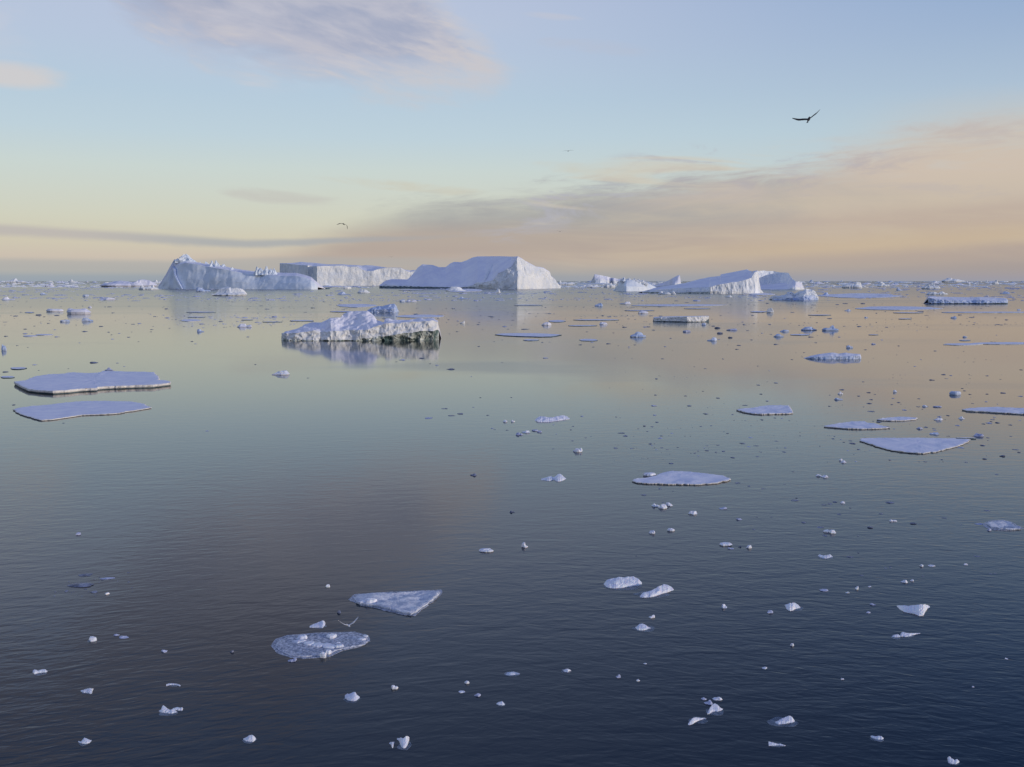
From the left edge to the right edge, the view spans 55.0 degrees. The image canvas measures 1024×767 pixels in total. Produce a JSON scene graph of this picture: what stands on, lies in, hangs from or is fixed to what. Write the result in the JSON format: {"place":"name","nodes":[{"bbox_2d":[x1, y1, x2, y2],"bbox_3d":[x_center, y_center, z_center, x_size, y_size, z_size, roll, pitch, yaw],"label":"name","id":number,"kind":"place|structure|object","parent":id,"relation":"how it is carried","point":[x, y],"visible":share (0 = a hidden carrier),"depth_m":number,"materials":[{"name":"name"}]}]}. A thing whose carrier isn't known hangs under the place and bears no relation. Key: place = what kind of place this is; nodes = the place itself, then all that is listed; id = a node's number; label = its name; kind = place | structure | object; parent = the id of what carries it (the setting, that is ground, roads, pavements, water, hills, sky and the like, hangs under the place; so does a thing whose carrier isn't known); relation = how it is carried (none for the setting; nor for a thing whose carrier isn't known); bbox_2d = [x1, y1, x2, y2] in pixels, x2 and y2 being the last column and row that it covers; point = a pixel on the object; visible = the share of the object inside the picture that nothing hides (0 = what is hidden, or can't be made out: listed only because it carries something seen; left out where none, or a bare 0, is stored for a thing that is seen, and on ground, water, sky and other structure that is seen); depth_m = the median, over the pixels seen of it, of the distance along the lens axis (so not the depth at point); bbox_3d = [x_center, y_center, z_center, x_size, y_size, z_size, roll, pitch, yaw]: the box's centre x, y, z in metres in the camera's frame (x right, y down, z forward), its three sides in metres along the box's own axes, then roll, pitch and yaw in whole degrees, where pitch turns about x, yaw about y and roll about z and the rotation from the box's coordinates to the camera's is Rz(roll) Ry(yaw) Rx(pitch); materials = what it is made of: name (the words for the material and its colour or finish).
{"place":"outdoors","nodes":[
{"label":"outdoors","id":0,"kind":"place"},
{"bbox_2d":[0,281,1023,766],"bbox_3d":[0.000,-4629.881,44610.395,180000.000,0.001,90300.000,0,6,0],"label":"sea water","id":1,"kind":"structure","parent":0,"point":[222,497],"depth_m":58.76,"materials":[{"name":"blue liquid"}]},
{"bbox_2d":[5,278,25,282],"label":"distant iceberg","id":2,"kind":"object","parent":1,"relation":"on","point":[15,280],"visible":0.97,"depth_m":7258.81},
{"bbox_2d":[11,367,25,369],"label":"ice floe","id":3,"kind":"object","parent":1,"relation":"on","point":[16,368],"visible":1,"depth_m":168.51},
{"bbox_2d":[33,669,46,673],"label":"ice chunk","id":4,"kind":"object","parent":1,"relation":"on","point":[39,671],"visible":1,"depth_m":37.90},
{"bbox_2d":[46,309,63,311],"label":"hummock","id":5,"kind":"object","parent":1,"relation":"on","point":[54,310],"visible":1,"depth_m":483.73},
{"bbox_2d":[67,308,90,313],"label":"hummock","id":6,"kind":"object","parent":1,"relation":"on","point":[78,311],"visible":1,"depth_m":451.14,"materials":[{"name":"ice"}]},
{"bbox_2d":[67,583,93,586],"bbox_3d":[-21.407,9.972,48.780,1.311,0.077,0.789,0,6,0],"label":"ice lump","id":7,"kind":"object","parent":1,"relation":"on","point":[80,585],"visible":1,"depth_m":48.69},
{"bbox_2d":[13,401,151,420],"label":"snow floe","id":8,"kind":"object","parent":1,"relation":"on","point":[57,411],"visible":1,"depth_m":114.54,"materials":[{"name":"snow"}]},
{"bbox_2d":[78,738,91,743],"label":"ice chunk","id":9,"kind":"object","parent":1,"relation":"on","point":[85,741],"visible":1,"depth_m":32.13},
{"bbox_2d":[78,573,91,576],"bbox_3d":[-21.893,9.812,50.443,0.703,0.042,0.516,0,6,0],"label":"ice lump","id":10,"kind":"object","parent":1,"relation":"on","point":[84,575],"visible":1,"depth_m":50.44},
{"bbox_2d":[81,688,92,693],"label":"ice chunk","id":11,"kind":"object","parent":1,"relation":"on","point":[89,690],"visible":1,"depth_m":36.06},
{"bbox_2d":[14,371,170,393],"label":"snow floe","id":12,"kind":"object","parent":1,"relation":"on","point":[70,382],"visible":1,"depth_m":141.94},
{"bbox_2d":[89,636,96,641],"bbox_3d":[-17.601,10.724,41.215,0.392,0.190,0.327,0,6,0],"label":"ice lump","id":13,"kind":"object","parent":1,"relation":"on","point":[92,638],"visible":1,"depth_m":41.17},
{"bbox_2d":[54,572,132,596],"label":"brash ice","id":14,"kind":"structure","parent":1,"relation":"on","point":[92,591],"depth_m":47.88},
{"bbox_2d":[99,280,157,286],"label":"distant iceberg","id":15,"kind":"object","parent":1,"relation":"on","point":[144,283],"visible":0.96,"depth_m":2429.95,"materials":[{"name":"ice"}]},
{"bbox_2d":[139,285,158,289],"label":"distant iceberg","id":16,"kind":"object","parent":1,"relation":"on","point":[151,287],"visible":0.97,"depth_m":1652.46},
{"bbox_2d":[159,705,176,713],"bbox_3d":[-12.077,11.461,34.365,0.873,0.164,0.550,4,7,32],"label":"ice chunk","id":17,"kind":"object","parent":1,"relation":"on","point":[164,709],"visible":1,"depth_m":34.40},
{"bbox_2d":[171,707,182,710],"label":"ice chunk","id":18,"kind":"object","parent":1,"relation":"on","point":[179,709],"visible":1,"depth_m":34.59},
{"bbox_2d":[181,319,200,321],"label":"ice floe","id":19,"kind":"object","parent":1,"relation":"on","point":[189,320],"visible":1,"depth_m":372.90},
{"bbox_2d":[196,287,210,291],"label":"bergy bit","id":20,"kind":"object","parent":1,"relation":"on","point":[198,289],"visible":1,"depth_m":1369.33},
{"bbox_2d":[212,287,246,295],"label":"bergy bit","id":21,"kind":"object","parent":1,"relation":"on","point":[227,291],"visible":0.99,"depth_m":998.31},
{"bbox_2d":[170,316,293,326],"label":"brash ice","id":22,"kind":"structure","parent":1,"relation":"on","point":[243,317],"depth_m":396.38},
{"bbox_2d":[158,254,324,288],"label":"smooth iceberg","id":23,"kind":"object","parent":1,"relation":"on","point":[185,271],"visible":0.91,"depth_m":1846.08,"materials":[{"name":"ice"}]},
{"bbox_2d":[238,324,251,326],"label":"growler","id":24,"kind":"object","parent":1,"relation":"on","point":[242,325],"visible":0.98,"depth_m":322.32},
{"bbox_2d":[243,735,255,741],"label":"ice chunk","id":25,"kind":"object","parent":1,"relation":"on","point":[250,738],"visible":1,"depth_m":32.28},
{"bbox_2d":[272,370,289,374],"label":"growler","id":26,"kind":"object","parent":1,"relation":"on","point":[285,372],"visible":1,"depth_m":158.25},
{"bbox_2d":[310,621,324,627],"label":"ice chunk","id":27,"kind":"object","parent":1,"relation":"on","point":[320,624],"visible":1,"depth_m":42.91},
{"bbox_2d":[271,632,369,658],"bbox_3d":[-7.961,10.751,40.747,4.044,0.274,3.050,0,6,0],"label":"ice floe","id":28,"kind":"object","parent":1,"relation":"on","point":[316,645],"visible":1,"depth_m":40.66,"materials":[{"name":"ice"}]},
{"bbox_2d":[280,262,415,285],"bbox_3d":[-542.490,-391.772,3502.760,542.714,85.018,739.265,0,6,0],"label":"tabular iceberg","id":29,"kind":"object","parent":1,"relation":"on","point":[342,275],"visible":0.73,"depth_m":3188.75,"materials":[{"name":"ice"}]},
{"bbox_2d":[345,692,359,700],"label":"ice chunk","id":30,"kind":"object","parent":1,"relation":"on","point":[353,696],"visible":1,"depth_m":35.49,"materials":[{"name":"ice"}]},
{"bbox_2d":[337,304,376,307],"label":"ice floe","id":31,"kind":"object","parent":1,"relation":"on","point":[355,305],"visible":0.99,"depth_m":598.84,"materials":[{"name":"ice"}]},
{"bbox_2d":[281,311,440,340],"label":"mounded floeberg","id":32,"kind":"object","parent":1,"relation":"on","point":[357,326],"visible":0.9,"depth_m":248.89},
{"bbox_2d":[357,289,369,292],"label":"growler","id":33,"kind":"object","parent":1,"relation":"on","point":[362,291],"visible":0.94,"depth_m":1230.28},
{"bbox_2d":[367,304,398,312],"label":"bergy bit","id":34,"kind":"object","parent":1,"relation":"on","point":[390,308],"visible":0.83,"depth_m":472.81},
{"bbox_2d":[348,590,441,615],"bbox_3d":[-5.567,10.174,46.131,4.386,0.308,3.798,0,6,0],"label":"crust floe","id":35,"kind":"object","parent":1,"relation":"on","point":[413,603],"visible":1,"depth_m":46.15,"materials":[{"name":"ice"}]},
{"bbox_2d":[397,736,408,747],"bbox_3d":[-3.511,11.674,32.044,0.477,0.220,0.883,-1,6,-7],"label":"ice chunk","id":36,"kind":"object","parent":1,"relation":"on","point":[404,741],"visible":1,"depth_m":31.99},
{"bbox_2d":[396,315,443,317],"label":"ice floe","id":37,"kind":"object","parent":1,"relation":"on","point":[421,316],"visible":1,"depth_m":414.75,"materials":[{"name":"ice"}]},
{"bbox_2d":[446,286,466,290],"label":"bergy bit","id":38,"kind":"object","parent":1,"relation":"on","point":[451,288],"visible":0.94,"depth_m":1451.68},
{"bbox_2d":[446,289,481,291],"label":"ice floe","id":39,"kind":"object","parent":1,"relation":"on","point":[473,290],"visible":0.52,"depth_m":1518.79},
{"bbox_2d":[379,256,560,288],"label":"wedge iceberg","id":40,"kind":"object","parent":1,"relation":"on","point":[496,272],"visible":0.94,"depth_m":1978.17,"materials":[{"name":"ice"}]},
{"bbox_2d":[479,548,492,551],"bbox_3d":[-1.436,9.297,54.918,0.828,0.167,0.556,0,6,0],"label":"ice lump","id":41,"kind":"object","parent":1,"relation":"on","point":[485,550],"visible":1,"depth_m":54.78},
{"bbox_2d":[0,300,1015,326],"bbox_3d":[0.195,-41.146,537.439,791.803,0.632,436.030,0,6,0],"label":"brash ice","id":42,"kind":"structure","parent":1,"relation":"on","point":[530,313],"depth_m":456.94,"materials":[{"name":"ice"}]},
{"bbox_2d":[0,281,1023,287],"bbox_3d":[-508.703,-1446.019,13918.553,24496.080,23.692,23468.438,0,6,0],"label":"brash ice","id":43,"kind":"structure","parent":1,"relation":"on","point":[580,285],"depth_m":3865.46,"materials":[{"name":"ice"}]},
{"bbox_2d":[506,672,519,674],"bbox_3d":[0.002,11.149,37.747,0.615,0.064,0.470,0,6,0],"label":"ice lump","id":44,"kind":"object","parent":1,"relation":"on","point":[512,673],"visible":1,"depth_m":37.76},
{"bbox_2d":[3,286,1023,300],"bbox_3d":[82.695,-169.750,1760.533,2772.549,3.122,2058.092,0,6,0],"label":"brash ice","id":45,"kind":"structure","parent":1,"relation":"on","point":[1005,296],"depth_m":1029.87,"materials":[{"name":"ice"}]},
{"bbox_2d":[495,333,559,336],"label":"snow floe","id":46,"kind":"object","parent":1,"relation":"on","point":[528,334],"visible":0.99,"depth_m":274.38,"materials":[{"name":"snow"}]},
{"bbox_2d":[541,476,553,480],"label":"ice lump","id":47,"kind":"object","parent":1,"relation":"on","point":[550,478],"visible":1,"depth_m":74.60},
{"bbox_2d":[535,415,569,421],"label":"ice slab","id":48,"kind":"structure","parent":1,"relation":"on","point":[548,419],"depth_m":106.43,"materials":[{"name":"ice"}]},
{"bbox_2d":[549,320,564,321],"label":"ice floe","id":49,"kind":"object","parent":1,"relation":"on","point":[556,321],"visible":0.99,"depth_m":366.30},
{"bbox_2d":[553,474,565,481],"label":"ice lump","id":50,"kind":"object","parent":1,"relation":"on","point":[558,477],"visible":1,"depth_m":74.64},
{"bbox_2d":[559,280,572,284],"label":"distant iceberg","id":51,"kind":"object","parent":1,"relation":"on","point":[564,283],"visible":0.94,"depth_m":3627.04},
{"bbox_2d":[573,448,582,451],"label":"ice lump","id":52,"kind":"object","parent":1,"relation":"on","point":[578,450],"visible":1,"depth_m":86.74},
{"bbox_2d":[580,339,597,340],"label":"ice floe","id":53,"kind":"object","parent":1,"relation":"on","point":[588,340],"visible":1,"depth_m":249.01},
{"bbox_2d":[585,285,599,287],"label":"distant iceberg","id":54,"kind":"object","parent":1,"relation":"on","point":[592,286],"visible":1,"depth_m":2266.86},
{"bbox_2d":[576,319,617,320],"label":"ice floe","id":55,"kind":"object","parent":1,"relation":"on","point":[596,319],"visible":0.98,"depth_m":382.34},
{"bbox_2d":[590,274,620,283],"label":"distant iceberg","id":56,"kind":"object","parent":1,"relation":"on","point":[596,278],"visible":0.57,"depth_m":5834.55,"materials":[{"name":"ice"}]},
{"bbox_2d":[603,283,614,287],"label":"distant iceberg","id":57,"kind":"object","parent":1,"relation":"on","point":[610,285],"visible":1,"depth_m":2265.51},
{"bbox_2d":[604,576,641,587],"bbox_3d":[5.519,9.888,48.746,2.079,0.313,1.686,-2,6,-18],"label":"ice chunk","id":58,"kind":"object","parent":1,"relation":"on","point":[620,582],"visible":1,"depth_m":48.76,"materials":[{"name":"ice"}]},
{"bbox_2d":[613,277,655,290],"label":"ribbed iceberg","id":59,"kind":"object","parent":1,"relation":"on","point":[629,284],"visible":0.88,"depth_m":1473.07,"materials":[{"name":"ice"}]},
{"bbox_2d":[630,332,645,336],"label":"growler","id":60,"kind":"object","parent":1,"relation":"on","point":[638,334],"visible":0.98,"depth_m":264.37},
{"bbox_2d":[624,310,654,310],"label":"ice floe","id":61,"kind":"object","parent":1,"relation":"on","point":[639,310],"visible":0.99,"depth_m":498.19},
{"bbox_2d":[635,624,649,630],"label":"ice chunk","id":62,"kind":"object","parent":1,"relation":"on","point":[641,627],"visible":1,"depth_m":42.65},
{"bbox_2d":[643,472,655,476],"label":"ice slab","id":63,"kind":"object","parent":1,"relation":"on","point":[648,474],"depth_m":75.97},
{"bbox_2d":[640,584,673,597],"bbox_3d":[7.034,10.049,47.516,2.255,0.248,1.237,-4,7,-35],"label":"ice chunk","id":64,"kind":"object","parent":1,"relation":"on","point":[662,589],"visible":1,"depth_m":47.46,"materials":[{"name":"ice"}]},
{"bbox_2d":[658,504,666,508],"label":"ice lump","id":65,"kind":"object","parent":1,"relation":"on","point":[663,506],"visible":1,"depth_m":65.22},
{"bbox_2d":[654,275,680,286],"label":"fin iceberg","id":66,"kind":"object","parent":1,"relation":"on","point":[675,280],"visible":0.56,"depth_m":2039.60,"materials":[{"name":"ice"}]},
{"bbox_2d":[631,304,724,305],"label":"ice floe","id":67,"kind":"object","parent":1,"relation":"on","point":[678,305],"visible":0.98,"depth_m":599.74,"materials":[{"name":"ice"}]},
{"bbox_2d":[653,316,708,321],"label":"slab floeberg","id":68,"kind":"object","parent":1,"relation":"on","point":[683,319],"visible":0.91,"depth_m":363.41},
{"bbox_2d":[632,471,730,484],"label":"snow floe","id":69,"kind":"object","parent":1,"relation":"on","point":[680,478],"visible":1,"depth_m":74.41,"materials":[{"name":"snow"}]},
{"bbox_2d":[688,717,705,724],"bbox_3d":[6.343,11.545,33.701,0.721,0.134,0.611,0,6,0],"label":"ice chunk","id":70,"kind":"object","parent":1,"relation":"on","point":[693,720],"visible":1,"depth_m":33.65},
{"bbox_2d":[638,269,762,293],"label":"tilted iceberg","id":71,"kind":"object","parent":1,"relation":"on","point":[742,281],"visible":0.95,"depth_m":1188.67,"materials":[{"name":"ice"}]},
{"bbox_2d":[704,700,712,704],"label":"ice chunk","id":72,"kind":"object","parent":1,"relation":"on","point":[709,702],"visible":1,"depth_m":35.04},
{"bbox_2d":[707,703,722,713],"bbox_3d":[7.105,11.436,34.552,0.652,0.174,0.840,0,6,0],"label":"ice chunk","id":73,"kind":"object","parent":1,"relation":"on","point":[714,707],"visible":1,"depth_m":34.52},
{"bbox_2d":[719,542,731,545],"bbox_3d":[12.208,9.175,56.255,0.753,0.123,0.662,0,6,0],"label":"ice lump","id":74,"kind":"object","parent":1,"relation":"on","point":[725,544],"visible":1,"depth_m":56.07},
{"bbox_2d":[751,293,774,294],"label":"ice floe","id":75,"kind":"object","parent":1,"relation":"on","point":[762,294],"visible":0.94,"depth_m":1080.61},
{"bbox_2d":[736,405,792,414],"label":"snow floe","id":76,"kind":"object","parent":1,"relation":"on","point":[773,409],"visible":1,"depth_m":113.61,"materials":[{"name":"snow"}]},
{"bbox_2d":[766,308,773,312],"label":"growler","id":77,"kind":"object","parent":1,"relation":"on","point":[770,310],"visible":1,"depth_m":469.62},
{"bbox_2d":[768,742,785,745],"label":"ice chunk","id":78,"kind":"object","parent":1,"relation":"on","point":[772,744],"visible":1,"depth_m":31.95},
{"bbox_2d":[758,270,804,289],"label":"hollow iceberg","id":79,"kind":"object","parent":1,"relation":"on","point":[773,280],"visible":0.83,"depth_m":1859.22,"materials":[{"name":"ice"}]},
{"bbox_2d":[775,716,794,724],"bbox_3d":[9.247,11.537,33.639,1.046,0.162,0.778,0,6,0],"label":"ice chunk","id":80,"kind":"object","parent":1,"relation":"on","point":[787,719],"visible":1,"depth_m":33.60,"materials":[{"name":"ice"}]},
{"bbox_2d":[785,603,799,610],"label":"ice chunk","id":81,"kind":"object","parent":1,"relation":"on","point":[791,606],"visible":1,"depth_m":45.30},
{"bbox_2d":[768,289,818,299],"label":"bergy bit","id":82,"kind":"object","parent":1,"relation":"on","point":[807,294],"visible":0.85,"depth_m":776.51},
{"bbox_2d":[801,327,815,329],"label":"growler","id":83,"kind":"object","parent":1,"relation":"on","point":[807,328],"visible":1,"depth_m":301.08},
{"bbox_2d":[614,319,1020,461],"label":"brash ice","id":84,"kind":"structure","parent":1,"relation":"on","point":[789,420],"depth_m":106.27,"materials":[{"name":"ice"}]},
{"bbox_2d":[818,554,831,557],"bbox_3d":[17.107,9.462,53.708,0.854,0.133,0.899,0,6,0],"label":"ice lump","id":85,"kind":"object","parent":1,"relation":"on","point":[825,556],"visible":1,"depth_m":53.71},
{"bbox_2d":[822,325,838,330],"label":"growler","id":86,"kind":"object","parent":1,"relation":"on","point":[831,328],"visible":1,"depth_m":298.88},
{"bbox_2d":[805,353,860,358],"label":"hummocked floe","id":87,"kind":"object","parent":1,"relation":"on","point":[837,356],"visible":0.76,"depth_m":190.65,"materials":[{"name":"ice"}]},
{"bbox_2d":[842,282,861,287],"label":"distant iceberg","id":88,"kind":"object","parent":1,"relation":"on","point":[857,285],"visible":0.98,"depth_m":2018.70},
{"bbox_2d":[824,421,889,429],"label":"snow floe","id":89,"kind":"object","parent":1,"relation":"on","point":[860,425],"visible":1,"depth_m":101.35,"materials":[{"name":"snow"}]},
{"bbox_2d":[818,293,900,297],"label":"ice floe","id":90,"kind":"object","parent":1,"relation":"on","point":[859,295],"visible":0.97,"depth_m":1006.62,"materials":[{"name":"ice"}]},
{"bbox_2d":[871,736,883,739],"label":"ice chunk","id":91,"kind":"object","parent":1,"relation":"on","point":[878,737],"visible":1,"depth_m":32.41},
{"bbox_2d":[877,281,889,285],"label":"distant iceberg","id":92,"kind":"object","parent":1,"relation":"on","point":[881,283],"visible":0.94,"depth_m":2789.18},
{"bbox_2d":[877,417,917,420],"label":"snow floe","id":93,"kind":"object","parent":1,"relation":"on","point":[898,419],"visible":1,"depth_m":106.61,"materials":[{"name":"snow"}]},
{"bbox_2d":[855,306,941,309],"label":"ice floe","id":94,"kind":"object","parent":1,"relation":"on","point":[896,308],"visible":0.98,"depth_m":534.68,"materials":[{"name":"ice"}]},
{"bbox_2d":[893,312,922,312],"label":"ice floe","id":95,"kind":"object","parent":1,"relation":"on","point":[907,312],"visible":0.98,"depth_m":466.61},
{"bbox_2d":[900,632,919,636],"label":"ice chunk","id":96,"kind":"object","parent":1,"relation":"on","point":[903,634],"visible":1,"depth_m":41.84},
{"bbox_2d":[897,604,929,615],"bbox_3d":[18.575,10.288,44.979,1.530,0.298,1.446,0,6,0],"label":"ice chunk","id":97,"kind":"object","parent":1,"relation":"on","point":[920,610],"visible":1,"depth_m":44.87,"materials":[{"name":"ice"}]},
{"bbox_2d":[859,438,969,453],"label":"snow floe","id":98,"kind":"object","parent":1,"relation":"on","point":[919,445],"visible":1,"depth_m":90.64,"materials":[{"name":"snow"}]},
{"bbox_2d":[921,282,939,288],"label":"distant iceberg","id":99,"kind":"object","parent":1,"relation":"on","point":[931,286],"visible":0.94,"depth_m":1815.42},
{"bbox_2d":[927,291,947,294],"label":"distant iceberg","id":100,"kind":"object","parent":1,"relation":"on","point":[935,293],"visible":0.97,"depth_m":1069.22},
{"bbox_2d":[947,756,958,763],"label":"ice chunk","id":101,"kind":"object","parent":1,"relation":"on","point":[951,760],"visible":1,"depth_m":30.81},
{"bbox_2d":[942,278,964,281],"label":"distant iceberg","id":102,"kind":"object","parent":1,"relation":"on","point":[950,280],"visible":0.95,"depth_m":12110.04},
{"bbox_2d":[949,391,960,394],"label":"ice lump","id":103,"kind":"object","parent":1,"relation":"on","point":[955,393],"visible":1,"depth_m":130.33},
{"bbox_2d":[943,343,981,344],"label":"ice floe","id":104,"kind":"object","parent":1,"relation":"on","point":[962,344],"visible":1,"depth_m":232.66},
{"bbox_2d":[924,296,1007,303],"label":"slab floeberg","id":105,"kind":"object","parent":1,"relation":"on","point":[961,300],"visible":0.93,"depth_m":648.70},
{"bbox_2d":[942,312,1023,312],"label":"ice floe","id":106,"kind":"object","parent":1,"relation":"on","point":[982,312],"visible":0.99,"depth_m":466.82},
{"bbox_2d":[962,407,1023,414],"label":"snow floe","id":107,"kind":"object","parent":1,"relation":"on","point":[1010,410],"visible":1,"depth_m":113.67,"materials":[{"name":"snow"}]},
{"bbox_2d":[975,342,1023,344],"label":"ice floe","id":108,"kind":"object","parent":1,"relation":"on","point":[1009,343],"visible":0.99,"depth_m":236.13,"materials":[{"name":"ice"}]},
{"bbox_2d":[983,520,1023,530],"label":"crust floe","id":109,"kind":"object","parent":1,"relation":"on","point":[1003,525],"visible":1,"depth_m":60.43,"materials":[{"name":"ice"}]},
{"bbox_2d":[0,0,1023,280],"label":"sky","id":110,"kind":"structure","parent":0,"point":[137,136],"materials":[{"name":"blue"}]},
{"bbox_2d":[792,111,818,122],"bbox_3d":[12.828,-11.539,42.651,1.239,0.527,0.450,5,8,38],"label":"seabird","id":111,"kind":"object","parent":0,"point":[808,119],"visible":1,"depth_m":42.72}
]}

